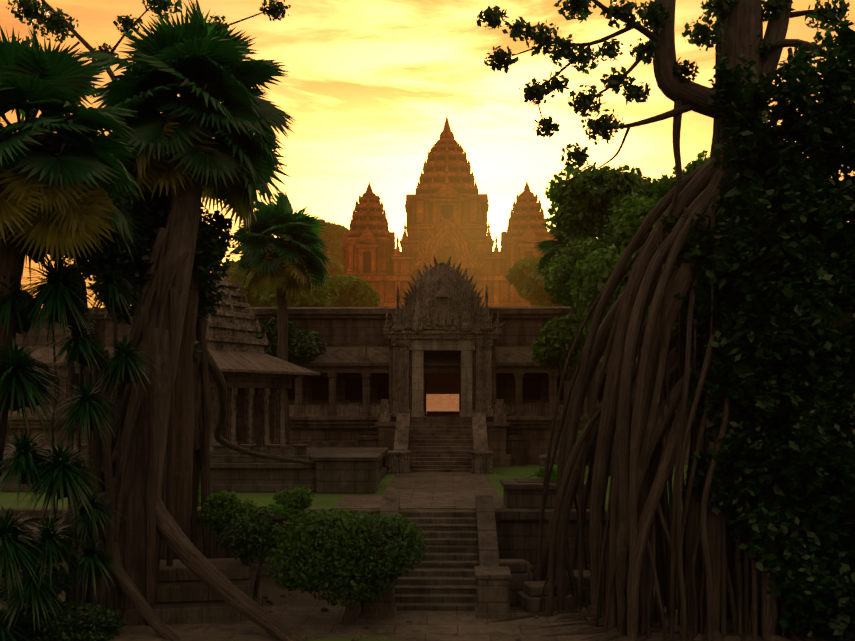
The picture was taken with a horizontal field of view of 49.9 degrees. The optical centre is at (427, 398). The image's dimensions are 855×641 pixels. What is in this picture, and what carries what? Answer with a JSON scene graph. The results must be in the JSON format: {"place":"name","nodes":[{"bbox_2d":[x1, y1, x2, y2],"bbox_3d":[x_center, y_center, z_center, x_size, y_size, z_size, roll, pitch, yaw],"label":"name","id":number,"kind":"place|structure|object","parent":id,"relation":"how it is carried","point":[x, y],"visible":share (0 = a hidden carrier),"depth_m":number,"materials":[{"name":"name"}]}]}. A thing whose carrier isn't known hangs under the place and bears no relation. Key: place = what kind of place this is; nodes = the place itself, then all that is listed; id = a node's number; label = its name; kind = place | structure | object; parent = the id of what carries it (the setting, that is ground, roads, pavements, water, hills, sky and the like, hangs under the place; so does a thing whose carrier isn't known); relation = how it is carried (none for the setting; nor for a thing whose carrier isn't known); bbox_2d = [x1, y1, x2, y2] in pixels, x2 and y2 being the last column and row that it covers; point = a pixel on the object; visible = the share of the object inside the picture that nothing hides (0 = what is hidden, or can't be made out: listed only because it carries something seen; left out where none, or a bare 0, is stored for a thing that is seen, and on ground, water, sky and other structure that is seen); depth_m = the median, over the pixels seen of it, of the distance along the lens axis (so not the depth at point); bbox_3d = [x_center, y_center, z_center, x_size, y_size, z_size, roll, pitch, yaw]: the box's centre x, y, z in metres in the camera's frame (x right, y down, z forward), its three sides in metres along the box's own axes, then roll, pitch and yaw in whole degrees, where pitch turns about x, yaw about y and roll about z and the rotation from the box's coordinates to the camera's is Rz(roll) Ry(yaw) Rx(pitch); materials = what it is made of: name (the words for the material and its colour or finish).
{"place":"outdoors","nodes":[
{"label":"outdoors","id":0,"kind":"place"},
{"bbox_2d":[267,501,300,516],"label":"grass","id":1,"kind":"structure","parent":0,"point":[281,508],"depth_m":23.51,"materials":[{"name":"green plant"}]},
{"bbox_2d":[0,576,680,640],"bbox_3d":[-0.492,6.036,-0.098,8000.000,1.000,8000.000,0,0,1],"label":"ground","id":2,"kind":"structure","parent":0,"point":[272,590],"depth_m":25.61,"materials":[{"name":"brown soil"}]},
{"bbox_2d":[0,565,77,609],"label":"hedge","id":3,"kind":"object","parent":2,"relation":"on","point":[62,569],"depth_m":21.61,"materials":[{"name":"green plant"}]},
{"bbox_2d":[0,23,142,481],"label":"palm","id":4,"kind":"object","parent":2,"relation":"on","point":[63,201],"depth_m":19.38,"materials":[{"name":"green plant"}]},
{"bbox_2d":[6,0,315,640],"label":"fig tree","id":5,"kind":"object","parent":2,"relation":"on","point":[138,463],"depth_m":23.86,"materials":[{"name":"brown plant"}]},
{"bbox_2d":[73,0,297,559],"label":"palm","id":6,"kind":"object","parent":2,"relation":"on","point":[165,57],"depth_m":24.81,"materials":[{"name":"green plant"}]},
{"bbox_2d":[116,558,262,624],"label":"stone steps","id":7,"kind":"structure","parent":2,"relation":"on","point":[185,594],"depth_m":23.05,"materials":[{"name":"brown stone"}]},
{"bbox_2d":[216,506,286,595],"bbox_3d":[-4.585,4.205,24.082,2.050,2.819,1.501,0,0,1],"label":"tree","id":8,"kind":"object","parent":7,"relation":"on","point":[232,542],"depth_m":23.84,"materials":[{"name":"green plant"}]},
{"bbox_2d":[198,490,257,557],"bbox_3d":[-5.604,4.088,26.159,1.674,3.045,1.390,0,0,1],"label":"tree","id":9,"kind":"object","parent":2,"relation":"on","point":[215,507],"depth_m":25.96,"materials":[{"name":"green plant"}]},
{"bbox_2d":[273,486,314,586],"bbox_3d":[-3.960,4.093,26.995,1.231,3.024,1.074,0,0,1],"label":"bush","id":10,"kind":"object","parent":2,"relation":"on","point":[288,496],"depth_m":26.90,"materials":[{"name":"green plant"}]},
{"bbox_2d":[0,508,682,577],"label":"terrace wall","id":11,"kind":"structure","parent":2,"relation":"on","point":[517,533],"depth_m":28.64,"materials":[{"name":"stone"}]},
{"bbox_2d":[0,444,388,493],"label":"pavilion platform","id":12,"kind":"structure","parent":11,"relation":"on","point":[348,470],"depth_m":34.19,"materials":[{"name":"stone"}]},
{"bbox_2d":[109,269,319,455],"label":"pavilion","id":13,"kind":"structure","parent":12,"relation":"on","point":[258,382],"depth_m":38.26,"materials":[{"name":"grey stone"}]},
{"bbox_2d":[229,185,329,444],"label":"palm","id":14,"kind":"object","parent":11,"relation":"on","point":[259,266],"depth_m":47.15,"materials":[{"name":"green plant"}]},
{"bbox_2d":[0,465,687,509],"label":"terrace grass","id":15,"kind":"structure","parent":11,"relation":"on","point":[319,501],"depth_m":33.13,"materials":[{"name":"green plant"}]},
{"bbox_2d":[198,487,200,505],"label":"grass","id":16,"kind":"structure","parent":15,"relation":"on","point":[199,498],"depth_m":30.19,"materials":[{"name":"green plant"}]},
{"bbox_2d":[221,259,246,284],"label":"tree","id":17,"kind":"object","parent":15,"relation":"on","point":[232,273],"visible":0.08,"depth_m":96.19,"materials":[{"name":"green plant"}]},
{"bbox_2d":[236,281,332,306],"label":"tree","id":18,"kind":"object","parent":15,"relation":"on","point":[323,297],"visible":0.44,"depth_m":71.55,"materials":[{"name":"green plant"}]},
{"bbox_2d":[256,316,326,364],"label":"tree","id":19,"kind":"object","parent":15,"relation":"on","point":[295,338],"depth_m":49.51,"materials":[{"name":"green plant"}]},
{"bbox_2d":[279,218,348,265],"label":"tree","id":20,"kind":"object","parent":15,"relation":"on","point":[332,237],"visible":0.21,"depth_m":144.34,"materials":[{"name":"green plant"}]},
{"bbox_2d":[321,249,342,276],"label":"tree","id":21,"kind":"object","parent":15,"relation":"on","point":[334,267],"visible":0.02,"depth_m":122.61,"materials":[{"name":"green plant"}]},
{"bbox_2d":[323,274,380,306],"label":"tree","id":22,"kind":"object","parent":15,"relation":"on","point":[349,291],"depth_m":79.52,"materials":[{"name":"green plant"}]},
{"bbox_2d":[356,255,528,466],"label":"temple gate","id":23,"kind":"structure","parent":15,"relation":"on","point":[442,310],"depth_m":48.62,"materials":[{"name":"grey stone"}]},
{"bbox_2d":[424,351,460,393],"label":"doorway","id":24,"kind":"structure","parent":23,"relation":"in","point":[442,383],"depth_m":59.08,"materials":[{"name":"black stone"}]},
{"bbox_2d":[504,255,550,306],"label":"tree","id":25,"kind":"object","parent":15,"relation":"on","point":[520,270],"depth_m":78.56,"materials":[{"name":"green plant"}]},
{"bbox_2d":[521,266,569,306],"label":"tree","id":26,"kind":"object","parent":15,"relation":"on","point":[533,287],"depth_m":71.73,"materials":[{"name":"green plant"}]},
{"bbox_2d":[530,312,603,421],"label":"tree","id":27,"kind":"object","parent":15,"relation":"on","point":[558,329],"depth_m":45.21,"materials":[{"name":"green plant"}]},
{"bbox_2d":[540,241,601,466],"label":"tree","id":28,"kind":"object","parent":15,"relation":"on","point":[547,273],"depth_m":46.49,"materials":[{"name":"green plant"}]},
{"bbox_2d":[545,161,661,475],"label":"tree","id":29,"kind":"object","parent":15,"relation":"on","point":[582,207],"depth_m":40.79,"materials":[{"name":"green plant"}]},
{"bbox_2d":[546,196,677,474],"bbox_3d":[8.933,-2.522,37.492,8.033,12.058,7.727,0,0,1],"label":"tree","id":30,"kind":"object","parent":15,"relation":"on","point":[604,254],"depth_m":37.17,"materials":[{"name":"green plant"}]},
{"bbox_2d":[614,150,709,252],"bbox_3d":[10.234,-7.548,35.362,7.330,3.930,5.151,0,0,34],"label":"tree","id":31,"kind":"object","parent":15,"relation":"on","point":[667,185],"visible":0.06,"depth_m":34.72,"materials":[{"name":"green plant"}]},
{"bbox_2d":[4,307,690,464],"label":"gallery","id":32,"kind":"object","parent":11,"relation":"on","point":[336,403],"visible":0.21,"depth_m":50.48,"materials":[{"name":"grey stone"}]},
{"bbox_2d":[426,394,458,413],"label":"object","id":33,"kind":"structure","parent":32,"relation":"attached to","point":[442,402],"depth_m":58.38,"materials":[{"name":"orange"}]},
{"bbox_2d":[427,411,458,413],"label":"door threshold","id":34,"kind":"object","parent":32,"relation":"on","point":[442,412],"depth_m":56.48,"materials":[{"name":"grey stone"}]},
{"bbox_2d":[387,413,493,473],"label":"stair cheeks","id":35,"kind":"object","parent":11,"relation":"on","point":[400,453],"visible":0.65,"depth_m":44.59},
{"bbox_2d":[500,449,590,508],"bbox_3d":[4.644,2.901,35.899,3.197,1.370,14.329,0,0,7],"label":"stone platform","id":36,"kind":"object","parent":11,"relation":"on","point":[521,493],"visible":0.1,"depth_m":29.03,"materials":[{"name":"stone"}]},
{"bbox_2d":[526,465,556,481],"bbox_3d":[4.055,2.477,29.985,1.684,0.617,1.866,0,0,-39],"label":"fern","id":37,"kind":"object","parent":36,"relation":"on","point":[553,473],"visible":0.44,"depth_m":29.86,"materials":[{"name":"green plant"}]},
{"bbox_2d":[533,222,590,415],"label":"tree","id":38,"kind":"object","parent":11,"relation":"on","point":[549,248],"depth_m":49.63,"materials":[{"name":"green plant"}]},
{"bbox_2d":[345,214,539,306],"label":"tier","id":39,"kind":"object","parent":2,"relation":"on","point":[470,249],"visible":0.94,"depth_m":103.75,"materials":[{"name":"red stone"}]},
{"bbox_2d":[342,182,394,274],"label":"tower","id":40,"kind":"structure","parent":39,"relation":"on","point":[368,242],"depth_m":107.81,"materials":[{"name":"red stone"}]},
{"bbox_2d":[405,116,488,226],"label":"tower","id":41,"kind":"structure","parent":39,"relation":"on","point":[446,188],"depth_m":106.60,"materials":[{"name":"red stone"}]},
{"bbox_2d":[500,181,552,273],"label":"tower","id":42,"kind":"structure","parent":39,"relation":"on","point":[524,234],"depth_m":107.58,"materials":[{"name":"red stone"}]},
{"bbox_2d":[476,0,854,640],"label":"fig tree","id":43,"kind":"object","parent":2,"relation":"on","point":[813,193],"depth_m":21.57,"materials":[{"name":"brown plant"}]},
{"bbox_2d":[307,638,399,640],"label":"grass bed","id":44,"kind":"object","parent":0,"point":[346,639],"visible":0.86,"depth_m":21.01,"materials":[{"name":"green plant"}]},
{"bbox_2d":[35,606,756,640],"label":"pavement","id":45,"kind":"structure","parent":0,"point":[423,623],"depth_m":22.03,"materials":[{"name":"brown stone"}]},
{"bbox_2d":[12,600,124,640],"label":"bush","id":46,"kind":"object","parent":45,"relation":"on","point":[102,628],"depth_m":20.84,"materials":[{"name":"green plant"}]},
{"bbox_2d":[0,189,160,640],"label":"spiky plants","id":47,"kind":"object","parent":45,"relation":"on","point":[32,584],"depth_m":20.46,"materials":[{"name":"green plant"}]},
{"bbox_2d":[265,508,427,624],"bbox_3d":[-2.012,4.099,22.456,3.757,3.049,2.882,0,0,24],"label":"bush","id":48,"kind":"object","parent":45,"relation":"on","point":[313,579],"depth_m":21.85,"materials":[{"name":"green plant"}]},
{"bbox_2d":[63,471,741,640],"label":"fallen leaves","id":49,"kind":"object","parent":45,"relation":"on","point":[407,610],"visible":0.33,"depth_m":22.30,"materials":[{"name":"brown plant"}]},
{"bbox_2d":[130,579,700,640],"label":"pebbles","id":50,"kind":"object","parent":45,"relation":"on","point":[325,609],"visible":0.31,"depth_m":22.63,"materials":[{"name":"stone"}]},
{"bbox_2d":[359,495,511,617],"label":"stair cheeks","id":51,"kind":"object","parent":45,"relation":"on","point":[493,577],"visible":0.52,"depth_m":23.18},
{"bbox_2d":[394,510,478,610],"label":"stairs","id":52,"kind":"structure","parent":45,"relation":"on","point":[442,578],"depth_m":25.72,"materials":[{"name":"stone"}]},
{"bbox_2d":[499,559,604,616],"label":"stone blocks","id":53,"kind":"object","parent":45,"relation":"on","point":[525,590],"depth_m":24.64,"materials":[{"name":"brown stone"}]},
{"bbox_2d":[0,0,854,307],"label":"sky","id":54,"kind":"structure","parent":0,"point":[370,88],"materials":[{"name":"yellow"}]},
{"bbox_2d":[332,472,552,508],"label":"stone walkway","id":55,"kind":"structure","parent":0,"point":[439,490],"depth_m":33.94,"materials":[{"name":"brown stone"}]},
{"bbox_2d":[408,422,473,471],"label":"stairs","id":56,"kind":"structure","parent":55,"relation":"on","point":[440,447],"depth_m":45.34,"materials":[{"name":"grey stone"}]},
{"bbox_2d":[558,430,584,453],"bbox_3d":[6.198,2.401,38.247,1.490,2.332,1.938,0,0,1],"label":"bush","id":57,"kind":"object","parent":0,"point":[579,432],"depth_m":38.29,"materials":[{"name":"green plant"}]}
]}

